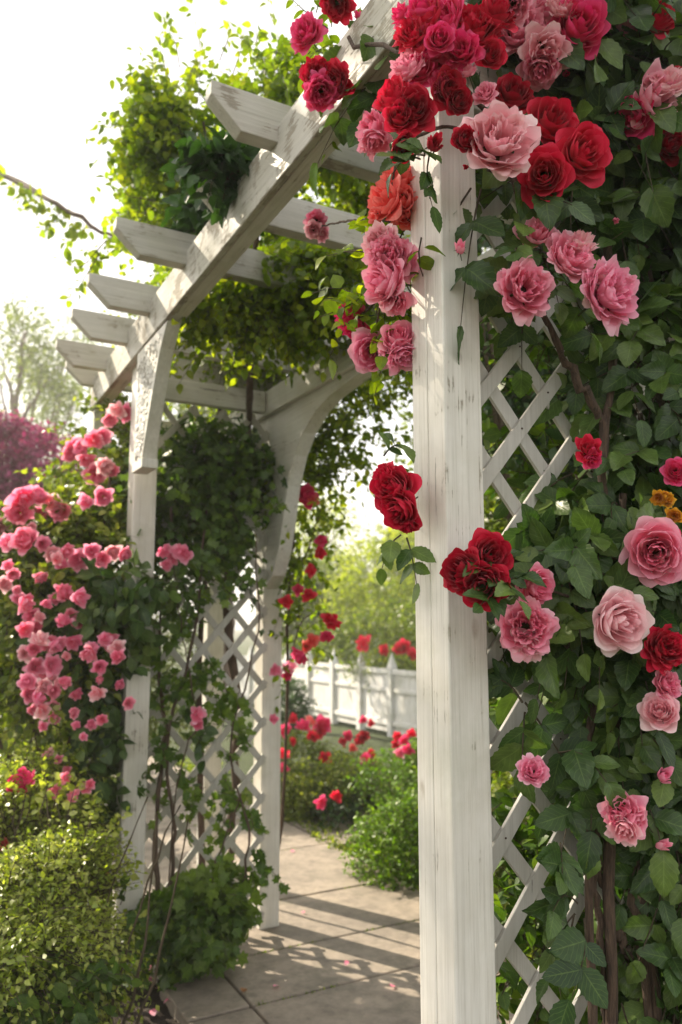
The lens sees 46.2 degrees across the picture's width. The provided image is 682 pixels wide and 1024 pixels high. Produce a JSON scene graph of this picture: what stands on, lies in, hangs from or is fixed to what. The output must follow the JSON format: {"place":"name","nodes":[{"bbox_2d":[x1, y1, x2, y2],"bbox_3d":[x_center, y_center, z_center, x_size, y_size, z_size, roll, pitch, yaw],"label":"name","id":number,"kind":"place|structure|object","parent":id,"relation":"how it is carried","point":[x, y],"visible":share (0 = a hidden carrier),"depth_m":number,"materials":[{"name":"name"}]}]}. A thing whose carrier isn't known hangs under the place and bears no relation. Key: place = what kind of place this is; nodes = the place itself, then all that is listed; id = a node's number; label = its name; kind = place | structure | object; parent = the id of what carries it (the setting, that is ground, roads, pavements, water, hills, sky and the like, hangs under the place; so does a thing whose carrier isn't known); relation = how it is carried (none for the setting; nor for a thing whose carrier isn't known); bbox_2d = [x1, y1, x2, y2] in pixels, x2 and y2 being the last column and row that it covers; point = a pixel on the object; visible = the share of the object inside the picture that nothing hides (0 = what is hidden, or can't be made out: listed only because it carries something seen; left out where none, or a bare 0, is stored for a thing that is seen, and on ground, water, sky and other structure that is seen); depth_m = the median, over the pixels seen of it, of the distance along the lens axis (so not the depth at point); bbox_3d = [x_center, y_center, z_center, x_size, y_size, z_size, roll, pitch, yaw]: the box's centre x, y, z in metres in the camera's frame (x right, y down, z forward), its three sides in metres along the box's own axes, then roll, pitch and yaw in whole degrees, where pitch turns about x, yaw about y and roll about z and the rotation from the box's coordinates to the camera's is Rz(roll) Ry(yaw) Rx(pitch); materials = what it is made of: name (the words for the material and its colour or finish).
{"place":"outdoors","nodes":[
{"label":"outdoors","id":0,"kind":"place"},
{"bbox_2d":[99,892,254,1011],"bbox_3d":[-0.704,2.118,4.677,1.490,0.077,12.080,4,-9,-28],"label":"path bedding","id":1,"kind":"object","parent":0,"point":[157,980],"depth_m":3.23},
{"bbox_2d":[135,543,218,886],"bbox_3d":[-0.694,1.011,3.252,0.391,1.760,0.275,1,-8,-8],"label":"climbing rose","id":2,"kind":"object","parent":1,"relation":"on","point":[195,717],"visible":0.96,"depth_m":3.27,"materials":[{"name":"pink plant"}]},
{"bbox_2d":[115,852,265,992],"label":"ivy bush","id":3,"kind":"object","parent":1,"relation":"on","point":[210,924],"visible":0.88,"depth_m":3.13,"materials":[{"name":"green plant"}]},
{"bbox_2d":[0,0,500,629],"label":"sky","id":4,"kind":"structure","parent":0,"point":[59,59],"materials":[{"name":"white"}]},
{"bbox_2d":[4,629,498,888],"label":"ground","id":5,"kind":"structure","parent":0,"point":[377,740],"depth_m":10.23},
{"bbox_2d":[0,409,85,515],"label":"purple bush","id":6,"kind":"object","parent":5,"relation":"on","point":[29,439],"visible":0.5,"depth_m":8.83,"materials":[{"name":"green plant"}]},
{"bbox_2d":[2,308,111,470],"bbox_3d":[-8.551,-0.829,24.348,3.465,11.354,3.470,4,-9,-28],"label":"garden tree","id":7,"kind":"object","parent":5,"relation":"on","point":[67,413],"visible":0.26,"depth_m":24.62,"materials":[{"name":"green plant"}]},
{"bbox_2d":[0,283,115,467],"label":"garden tree","id":8,"kind":"object","parent":5,"relation":"on","point":[22,368],"visible":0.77,"depth_m":20.58,"materials":[{"name":"green plant"}]},
{"bbox_2d":[0,164,128,253],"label":"garden tree","id":9,"kind":"object","parent":5,"relation":"on","point":[72,234],"visible":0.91,"depth_m":5.50,"materials":[{"name":"green plant"}]},
{"bbox_2d":[14,847,178,1023],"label":"flower bed","id":10,"kind":"object","parent":5,"relation":"on","point":[162,1015],"visible":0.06,"depth_m":3.00,"materials":[{"name":"soil"}]},
{"bbox_2d":[0,704,66,772],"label":"bush","id":11,"kind":"object","parent":10,"relation":"on","point":[54,728],"visible":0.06,"depth_m":5.09,"materials":[{"name":"green plant"}]},
{"bbox_2d":[0,392,181,907],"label":"climbing rose","id":12,"kind":"object","parent":10,"relation":"on","point":[76,612],"visible":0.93,"depth_m":3.23,"materials":[{"name":"pink plant"}]},
{"bbox_2d":[0,739,188,1023],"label":"flowering shrub","id":13,"kind":"object","parent":10,"relation":"on","point":[62,961],"visible":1,"depth_m":2.45,"materials":[{"name":"green plant"}]},
{"bbox_2d":[149,1008,156,1015],"bbox_3d":[-0.686,1.831,2.925,0.029,0.010,0.035,-13,5,-20],"label":"fallen petal","id":14,"kind":"object","parent":10,"relation":"on","point":[153,1011],"visible":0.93,"depth_m":2.92,"materials":[{"name":"pink plant"}]},
{"bbox_2d":[57,576,197,775],"bbox_3d":[-1.918,1.478,7.107,1.401,2.012,2.063,-5,-10,34],"label":"leafy bush","id":15,"kind":"object","parent":5,"relation":"on","point":[152,720],"visible":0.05,"depth_m":7.14,"materials":[{"name":"green plant"}]},
{"bbox_2d":[130,401,324,723],"bbox_3d":[-1.784,0.187,12.125,3.292,5.878,3.072,4,-9,-28],"label":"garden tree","id":16,"kind":"object","parent":5,"relation":"on","point":[182,407],"visible":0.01,"depth_m":11.89,"materials":[{"name":"green plant"}]},
{"bbox_2d":[92,756,501,931],"bbox_3d":[-0.919,2.186,5.466,2.649,0.120,6.145,4,-9,-28],"label":"ground cover","id":17,"kind":"object","parent":5,"relation":"on","point":[250,794],"visible":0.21,"depth_m":5.42,"materials":[{"name":"green plant"}]},
{"bbox_2d":[281,676,321,747],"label":"leafy bush","id":18,"kind":"object","parent":5,"relation":"on","point":[296,702],"visible":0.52,"depth_m":9.13,"materials":[{"name":"green plant"}]},
{"bbox_2d":[192,645,416,736],"bbox_3d":[-0.107,2.553,11.735,0.100,1.070,12.900,4,-9,-28],"label":"picket fence","id":19,"kind":"object","parent":5,"relation":"on","point":[388,702],"visible":0.21,"depth_m":10.99,"materials":[{"name":"paint"}]},
{"bbox_2d":[248,712,365,825],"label":"rose bush","id":20,"kind":"object","parent":5,"relation":"on","point":[299,795],"visible":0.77,"depth_m":5.94,"materials":[{"name":"green plant"}]},
{"bbox_2d":[282,542,367,662],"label":"rounded bush","id":21,"kind":"object","parent":5,"relation":"on","point":[322,566],"visible":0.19,"depth_m":19.11,"materials":[{"name":"green plant"}]},
{"bbox_2d":[249,571,415,679],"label":"meadow shrub","id":22,"kind":"object","parent":5,"relation":"on","point":[399,631],"visible":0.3,"depth_m":12.81,"materials":[{"name":"green plant"}]},
{"bbox_2d":[295,486,372,662],"bbox_3d":[-0.669,2.166,30.093,3.614,6.956,4.068,-1,-8,10],"label":"garden tree","id":23,"kind":"object","parent":5,"relation":"on","point":[334,537],"visible":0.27,"depth_m":29.88,"materials":[{"name":"green plant"}]},
{"bbox_2d":[300,770,379,830],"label":"shrub","id":24,"kind":"object","parent":5,"relation":"on","point":[322,800],"visible":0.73,"depth_m":5.60,"materials":[{"name":"green plant"}]},
{"bbox_2d":[304,715,402,809],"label":"rose bush","id":25,"kind":"object","parent":5,"relation":"on","point":[362,736],"visible":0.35,"depth_m":6.62,"materials":[{"name":"green plant"}]},
{"bbox_2d":[314,520,415,665],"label":"rounded bush","id":26,"kind":"object","parent":5,"relation":"on","point":[353,589],"visible":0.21,"depth_m":16.90,"materials":[{"name":"green plant"}]},
{"bbox_2d":[335,728,417,821],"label":"rose bush","id":27,"kind":"object","parent":5,"relation":"on","point":[405,755],"visible":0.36,"depth_m":5.73,"materials":[{"name":"green plant"}]},
{"bbox_2d":[337,634,415,691],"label":"tall rose","id":28,"kind":"object","parent":5,"relation":"on","point":[401,646],"visible":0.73,"depth_m":11.02,"materials":[{"name":"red plant"}]},
{"bbox_2d":[338,782,418,891],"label":"boxwood shrub","id":29,"kind":"object","parent":5,"relation":"on","point":[401,823],"visible":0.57,"depth_m":4.42,"materials":[{"name":"green plant"}]},
{"bbox_2d":[359,248,543,534],"bbox_3d":[2.487,-0.770,8.527,4.385,6.836,4.685,4,-9,-28],"label":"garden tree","id":30,"kind":"object","parent":5,"relation":"on","point":[396,460],"depth_m":8.61,"materials":[{"name":"green plant"}]},
{"bbox_2d":[416,437,576,876],"bbox_3d":[1.112,0.797,4.705,1.475,2.795,1.533,4,-9,-28],"label":"garden shrub","id":31,"kind":"object","parent":5,"relation":"on","point":[490,523],"visible":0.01,"depth_m":4.68,"materials":[{"name":"green plant"}]},
{"bbox_2d":[477,223,587,523],"bbox_3d":[1.189,-0.081,4.000,1.983,4.162,1.651,-4,-9,27],"label":"garden shrub","id":32,"kind":"object","parent":5,"relation":"on","point":[519,407],"depth_m":4.06,"materials":[{"name":"green plant"}]},
{"bbox_2d":[491,771,584,959],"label":"garden shrub","id":33,"kind":"object","parent":5,"relation":"on","point":[506,781],"visible":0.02,"depth_m":3.58,"materials":[{"name":"green plant"}]},
{"bbox_2d":[562,467,574,484],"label":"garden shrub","id":34,"kind":"object","parent":5,"relation":"on","point":[570,477],"visible":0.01,"depth_m":4.06,"materials":[{"name":"green plant"}]},
{"bbox_2d":[28,739,600,1023],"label":"garden path","id":35,"kind":"structure","parent":0,"point":[340,921],"depth_m":3.40,"materials":[{"name":"grey stone"}]},
{"bbox_2d":[150,801,417,1005],"bbox_3d":[-0.419,2.030,4.432,1.267,0.027,6.239,4,-9,-28],"label":"joint moss","id":36,"kind":"object","parent":35,"relation":"on","point":[300,944],"visible":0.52,"depth_m":3.43,"materials":[{"name":"green plant"}]},
{"bbox_2d":[55,0,674,1023],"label":"pergola","id":37,"kind":"object","parent":35,"relation":"on","point":[467,938],"visible":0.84,"depth_m":1.77,"materials":[{"name":"paint"}]},
{"bbox_2d":[103,411,298,906],"bbox_3d":[-0.712,0.612,3.759,1.007,2.386,0.986,0,-8,-1],"label":"ivy","id":38,"kind":"object","parent":37,"relation":"attached to","point":[215,542],"visible":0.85,"depth_m":3.51,"materials":[{"name":"green plant"}]},
{"bbox_2d":[53,0,486,865],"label":"climbing vine","id":39,"kind":"object","parent":37,"relation":"attached to","point":[177,150],"visible":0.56,"depth_m":3.24,"materials":[{"name":"green plant"}]},
{"bbox_2d":[248,371,412,844],"bbox_3d":[-0.032,0.591,3.791,0.901,2.754,1.185,4,-9,-28],"label":"climbing rose","id":40,"kind":"object","parent":37,"relation":"attached to","point":[321,475],"visible":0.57,"depth_m":3.91,"materials":[{"name":"green plant"}]},
{"bbox_2d":[283,0,681,1023],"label":"climbing rose","id":41,"kind":"object","parent":37,"relation":"attached to","point":[575,124],"visible":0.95,"depth_m":1.56,"materials":[{"name":"red plant"}]},
{"bbox_2d":[454,213,681,1023],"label":"climbing rose","id":42,"kind":"object","parent":37,"relation":"attached to","point":[613,654],"visible":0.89,"depth_m":1.44,"materials":[{"name":"green plant"}]},
{"bbox_2d":[649,489,681,522],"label":"flowering vine","id":43,"kind":"object","parent":37,"relation":"attached to","point":[661,498],"visible":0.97,"depth_m":1.46,"materials":[{"name":"orange plant"}]},
{"bbox_2d":[289,809,412,848],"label":"side path","id":44,"kind":"structure","parent":0,"point":[333,832],"depth_m":5.50,"materials":[{"name":"grey stone"}]}
]}

